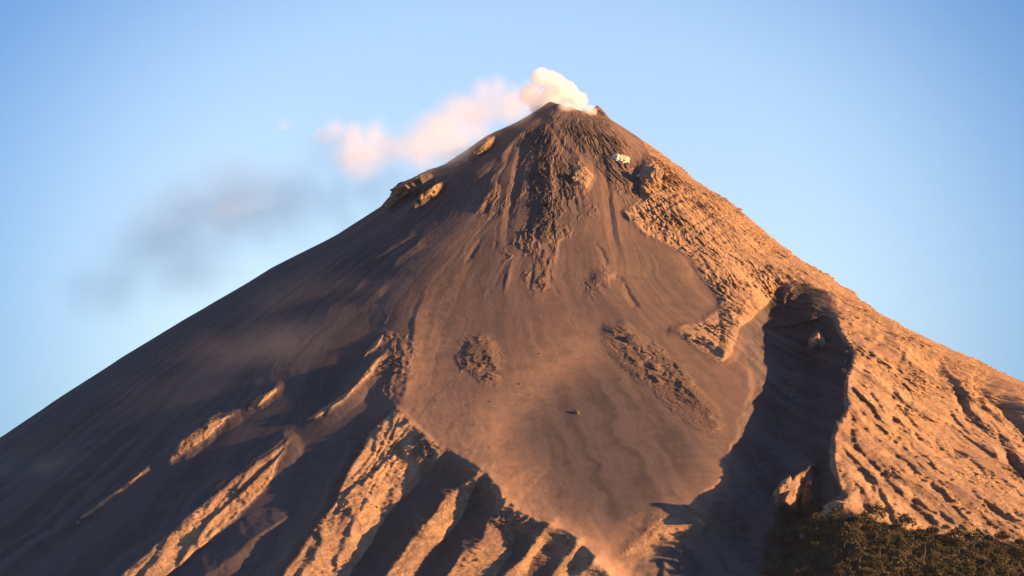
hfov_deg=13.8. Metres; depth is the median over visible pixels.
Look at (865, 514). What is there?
tree
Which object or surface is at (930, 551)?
tree
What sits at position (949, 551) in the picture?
tree
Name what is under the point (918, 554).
tree
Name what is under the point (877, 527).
tree
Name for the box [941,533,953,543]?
tree
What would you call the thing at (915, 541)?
tree
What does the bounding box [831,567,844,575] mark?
tree
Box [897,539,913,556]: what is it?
tree
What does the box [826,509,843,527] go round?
tree
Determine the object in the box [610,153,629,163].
rock block
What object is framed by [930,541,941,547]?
tree
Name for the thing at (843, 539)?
tree
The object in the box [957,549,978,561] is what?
tree
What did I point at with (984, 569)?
tree
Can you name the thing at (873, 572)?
tree
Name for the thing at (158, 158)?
sky
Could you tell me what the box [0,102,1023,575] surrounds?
mountain
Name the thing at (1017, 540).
tree
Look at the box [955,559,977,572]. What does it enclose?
tree
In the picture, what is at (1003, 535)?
tree
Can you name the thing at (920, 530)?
tree
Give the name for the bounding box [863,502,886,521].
tree
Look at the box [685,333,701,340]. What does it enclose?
rock outcrop
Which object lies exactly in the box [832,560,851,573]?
tree
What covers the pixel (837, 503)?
rock outcrop
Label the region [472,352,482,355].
rock outcrop
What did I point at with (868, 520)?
tree
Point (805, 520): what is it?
tree
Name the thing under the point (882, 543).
tree
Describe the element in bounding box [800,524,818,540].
tree
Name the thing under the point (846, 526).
tree
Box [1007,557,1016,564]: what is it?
tree
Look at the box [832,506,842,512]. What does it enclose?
tree
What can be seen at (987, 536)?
tree
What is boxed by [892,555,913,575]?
tree
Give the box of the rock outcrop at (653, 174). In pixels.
[640,164,663,187]
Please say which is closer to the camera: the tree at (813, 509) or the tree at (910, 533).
the tree at (910, 533)
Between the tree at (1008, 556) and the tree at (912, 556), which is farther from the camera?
the tree at (1008, 556)
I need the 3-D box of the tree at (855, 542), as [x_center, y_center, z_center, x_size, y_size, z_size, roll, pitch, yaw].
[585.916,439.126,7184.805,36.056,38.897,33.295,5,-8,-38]
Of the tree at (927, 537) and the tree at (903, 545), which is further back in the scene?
the tree at (927, 537)
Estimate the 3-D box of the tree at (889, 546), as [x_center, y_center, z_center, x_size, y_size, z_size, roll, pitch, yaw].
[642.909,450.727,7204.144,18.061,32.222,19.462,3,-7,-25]
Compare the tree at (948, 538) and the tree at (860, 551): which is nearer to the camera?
the tree at (860, 551)
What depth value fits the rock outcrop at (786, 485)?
7450.71 m
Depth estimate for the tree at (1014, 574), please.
7266.92 m
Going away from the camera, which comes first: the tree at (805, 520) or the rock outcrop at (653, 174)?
the tree at (805, 520)
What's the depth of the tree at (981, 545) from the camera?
7346.61 m
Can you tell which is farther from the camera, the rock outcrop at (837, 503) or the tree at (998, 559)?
the rock outcrop at (837, 503)
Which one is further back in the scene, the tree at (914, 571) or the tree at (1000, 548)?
the tree at (1000, 548)
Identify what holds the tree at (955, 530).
on the mountain
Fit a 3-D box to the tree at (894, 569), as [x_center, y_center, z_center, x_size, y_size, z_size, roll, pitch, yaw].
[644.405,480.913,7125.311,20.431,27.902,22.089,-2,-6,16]
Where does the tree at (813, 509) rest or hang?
on the mountain
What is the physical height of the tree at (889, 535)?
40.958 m
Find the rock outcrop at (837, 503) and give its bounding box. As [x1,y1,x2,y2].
[821,500,851,521]
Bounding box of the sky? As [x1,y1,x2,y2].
[0,0,1023,436]
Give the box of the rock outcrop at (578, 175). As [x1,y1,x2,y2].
[572,170,590,182]
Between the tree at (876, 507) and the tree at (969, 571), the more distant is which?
the tree at (876, 507)
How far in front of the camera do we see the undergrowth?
7296.33 m
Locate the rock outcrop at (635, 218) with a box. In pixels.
[629,215,640,221]
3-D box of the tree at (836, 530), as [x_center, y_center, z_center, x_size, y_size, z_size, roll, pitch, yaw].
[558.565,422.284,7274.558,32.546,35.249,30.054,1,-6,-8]
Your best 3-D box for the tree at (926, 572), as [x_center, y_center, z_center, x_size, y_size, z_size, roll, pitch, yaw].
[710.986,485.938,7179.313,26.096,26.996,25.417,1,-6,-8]
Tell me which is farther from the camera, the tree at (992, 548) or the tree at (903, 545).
the tree at (992, 548)
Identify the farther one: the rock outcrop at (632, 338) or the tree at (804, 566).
the rock outcrop at (632, 338)
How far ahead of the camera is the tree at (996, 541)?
7413.72 m
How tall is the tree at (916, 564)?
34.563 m
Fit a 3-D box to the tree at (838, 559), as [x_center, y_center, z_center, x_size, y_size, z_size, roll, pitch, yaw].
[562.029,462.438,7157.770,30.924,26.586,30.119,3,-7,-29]
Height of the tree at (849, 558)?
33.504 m
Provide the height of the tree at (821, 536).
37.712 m
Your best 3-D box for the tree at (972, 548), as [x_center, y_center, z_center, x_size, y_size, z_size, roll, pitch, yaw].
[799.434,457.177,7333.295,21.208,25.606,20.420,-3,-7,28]
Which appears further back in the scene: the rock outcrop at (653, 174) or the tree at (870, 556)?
the rock outcrop at (653, 174)
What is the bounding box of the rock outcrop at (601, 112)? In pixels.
[598,110,605,116]
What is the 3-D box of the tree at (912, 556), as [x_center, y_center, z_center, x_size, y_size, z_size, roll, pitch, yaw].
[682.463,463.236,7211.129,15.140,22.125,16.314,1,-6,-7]
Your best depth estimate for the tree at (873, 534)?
7248.75 m
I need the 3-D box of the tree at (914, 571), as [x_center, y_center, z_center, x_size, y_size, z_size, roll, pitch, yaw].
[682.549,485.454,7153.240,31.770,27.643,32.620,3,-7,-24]
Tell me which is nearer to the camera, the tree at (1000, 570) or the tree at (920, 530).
the tree at (1000, 570)
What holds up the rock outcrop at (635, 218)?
on the mountain
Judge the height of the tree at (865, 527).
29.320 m
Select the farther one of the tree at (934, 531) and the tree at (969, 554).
the tree at (934, 531)
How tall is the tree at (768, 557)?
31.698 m
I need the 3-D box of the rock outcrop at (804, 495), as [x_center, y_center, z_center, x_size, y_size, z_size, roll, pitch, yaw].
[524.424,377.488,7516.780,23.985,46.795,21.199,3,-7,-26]
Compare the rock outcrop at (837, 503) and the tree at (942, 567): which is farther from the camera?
the rock outcrop at (837, 503)
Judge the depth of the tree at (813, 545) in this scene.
7264.91 m
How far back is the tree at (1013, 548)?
7399.25 m
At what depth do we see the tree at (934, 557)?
7208.80 m
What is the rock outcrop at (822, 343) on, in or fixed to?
on the mountain
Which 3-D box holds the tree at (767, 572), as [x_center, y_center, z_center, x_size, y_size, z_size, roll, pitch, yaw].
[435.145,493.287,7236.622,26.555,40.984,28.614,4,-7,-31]
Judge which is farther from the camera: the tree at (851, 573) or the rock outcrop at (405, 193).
the rock outcrop at (405, 193)
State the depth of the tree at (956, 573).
7156.95 m
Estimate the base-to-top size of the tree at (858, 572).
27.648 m
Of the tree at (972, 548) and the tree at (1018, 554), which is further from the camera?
the tree at (1018, 554)
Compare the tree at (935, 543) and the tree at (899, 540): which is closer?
the tree at (899, 540)
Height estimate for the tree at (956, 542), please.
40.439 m
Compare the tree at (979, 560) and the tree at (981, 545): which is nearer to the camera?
the tree at (979, 560)
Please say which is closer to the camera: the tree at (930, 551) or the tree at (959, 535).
the tree at (930, 551)
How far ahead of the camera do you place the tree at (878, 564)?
7101.69 m
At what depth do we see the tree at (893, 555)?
7158.83 m
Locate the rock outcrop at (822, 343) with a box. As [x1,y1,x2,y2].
[809,333,825,347]
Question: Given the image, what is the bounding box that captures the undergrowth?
[772,521,1020,575]
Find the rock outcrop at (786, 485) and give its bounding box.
[773,475,797,503]
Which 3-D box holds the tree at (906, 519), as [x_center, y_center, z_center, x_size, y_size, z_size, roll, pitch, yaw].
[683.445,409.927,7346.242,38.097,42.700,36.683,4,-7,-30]
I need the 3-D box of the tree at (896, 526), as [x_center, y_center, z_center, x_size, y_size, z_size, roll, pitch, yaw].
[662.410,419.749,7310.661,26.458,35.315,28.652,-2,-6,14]
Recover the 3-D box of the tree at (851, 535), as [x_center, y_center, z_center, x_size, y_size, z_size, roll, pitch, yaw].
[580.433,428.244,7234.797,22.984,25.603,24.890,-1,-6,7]
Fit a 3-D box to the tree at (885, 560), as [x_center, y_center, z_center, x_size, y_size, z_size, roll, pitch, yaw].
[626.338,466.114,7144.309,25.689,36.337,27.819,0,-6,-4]
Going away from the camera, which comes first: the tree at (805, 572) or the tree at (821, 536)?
the tree at (805, 572)
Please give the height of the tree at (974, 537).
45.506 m
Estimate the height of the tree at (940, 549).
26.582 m
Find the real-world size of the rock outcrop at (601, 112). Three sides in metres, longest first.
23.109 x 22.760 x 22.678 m
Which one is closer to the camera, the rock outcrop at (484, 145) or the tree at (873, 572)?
the tree at (873, 572)
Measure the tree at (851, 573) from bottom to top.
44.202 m
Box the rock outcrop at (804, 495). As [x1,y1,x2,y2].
[801,488,807,507]
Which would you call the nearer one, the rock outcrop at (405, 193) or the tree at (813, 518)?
the tree at (813, 518)
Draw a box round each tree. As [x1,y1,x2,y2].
[758,565,774,575]
[764,552,778,564]
[792,567,818,575]
[794,517,814,534]
[797,564,812,574]
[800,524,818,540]
[806,505,823,522]
[809,541,819,557]
[810,512,825,531]
[814,531,826,550]
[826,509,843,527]
[828,524,845,542]
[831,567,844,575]
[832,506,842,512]
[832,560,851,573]
[834,555,846,562]
[838,521,854,534]
[839,536,850,547]
[839,569,858,575]
[840,551,856,563]
[845,531,857,539]
[848,536,867,548]
[851,546,865,567]
[852,514,864,531]
[855,567,868,575]
[859,524,869,537]
[859,560,867,567]
[860,511,868,523]
[862,568,880,575]
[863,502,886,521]
[864,554,874,565]
[865,516,876,529]
[867,530,879,543]
[868,524,881,532]
[871,535,889,557]
[872,560,885,573]
[875,554,889,572]
[880,530,895,548]
[881,529,895,535]
[884,544,894,558]
[886,547,901,565]
[888,522,902,535]
[889,566,900,573]
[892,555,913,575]
[894,512,916,534]
[894,537,908,544]
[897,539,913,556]
[902,528,919,539]
[906,537,921,551]
[906,568,923,575]
[907,558,926,574]
[908,554,917,559]
[914,526,927,534]
[914,552,922,557]
[915,531,931,555]
[923,567,936,575]
[924,553,943,564]
[926,525,939,536]
[926,547,936,555]
[928,543,942,554]
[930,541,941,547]
[931,562,950,575]
[940,545,956,560]
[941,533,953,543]
[944,556,962,575]
[947,526,966,538]
[951,533,966,550]
[952,537,967,555]
[953,571,963,575]
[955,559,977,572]
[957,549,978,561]
[957,565,976,575]
[964,530,980,550]
[967,545,978,551]
[972,556,984,565]
[976,564,989,575]
[977,539,991,558]
[980,540,997,554]
[981,532,993,541]
[988,553,1011,565]
[990,536,1001,548]
[992,554,1007,565]
[993,545,1008,553]
[994,530,1010,545]
[994,563,1012,575]
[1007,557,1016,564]
[1008,544,1022,552]
[1009,570,1018,575]
[1010,548,1023,564]
[1014,538,1023,546]
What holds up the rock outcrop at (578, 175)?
on the mountain
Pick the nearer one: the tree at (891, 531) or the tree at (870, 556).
the tree at (870, 556)
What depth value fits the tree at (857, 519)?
7288.86 m
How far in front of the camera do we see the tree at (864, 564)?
7115.50 m
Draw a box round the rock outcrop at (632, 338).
[626,333,639,341]
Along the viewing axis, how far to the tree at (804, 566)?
7198.77 m
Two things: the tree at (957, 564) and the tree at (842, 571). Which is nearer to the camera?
the tree at (842, 571)

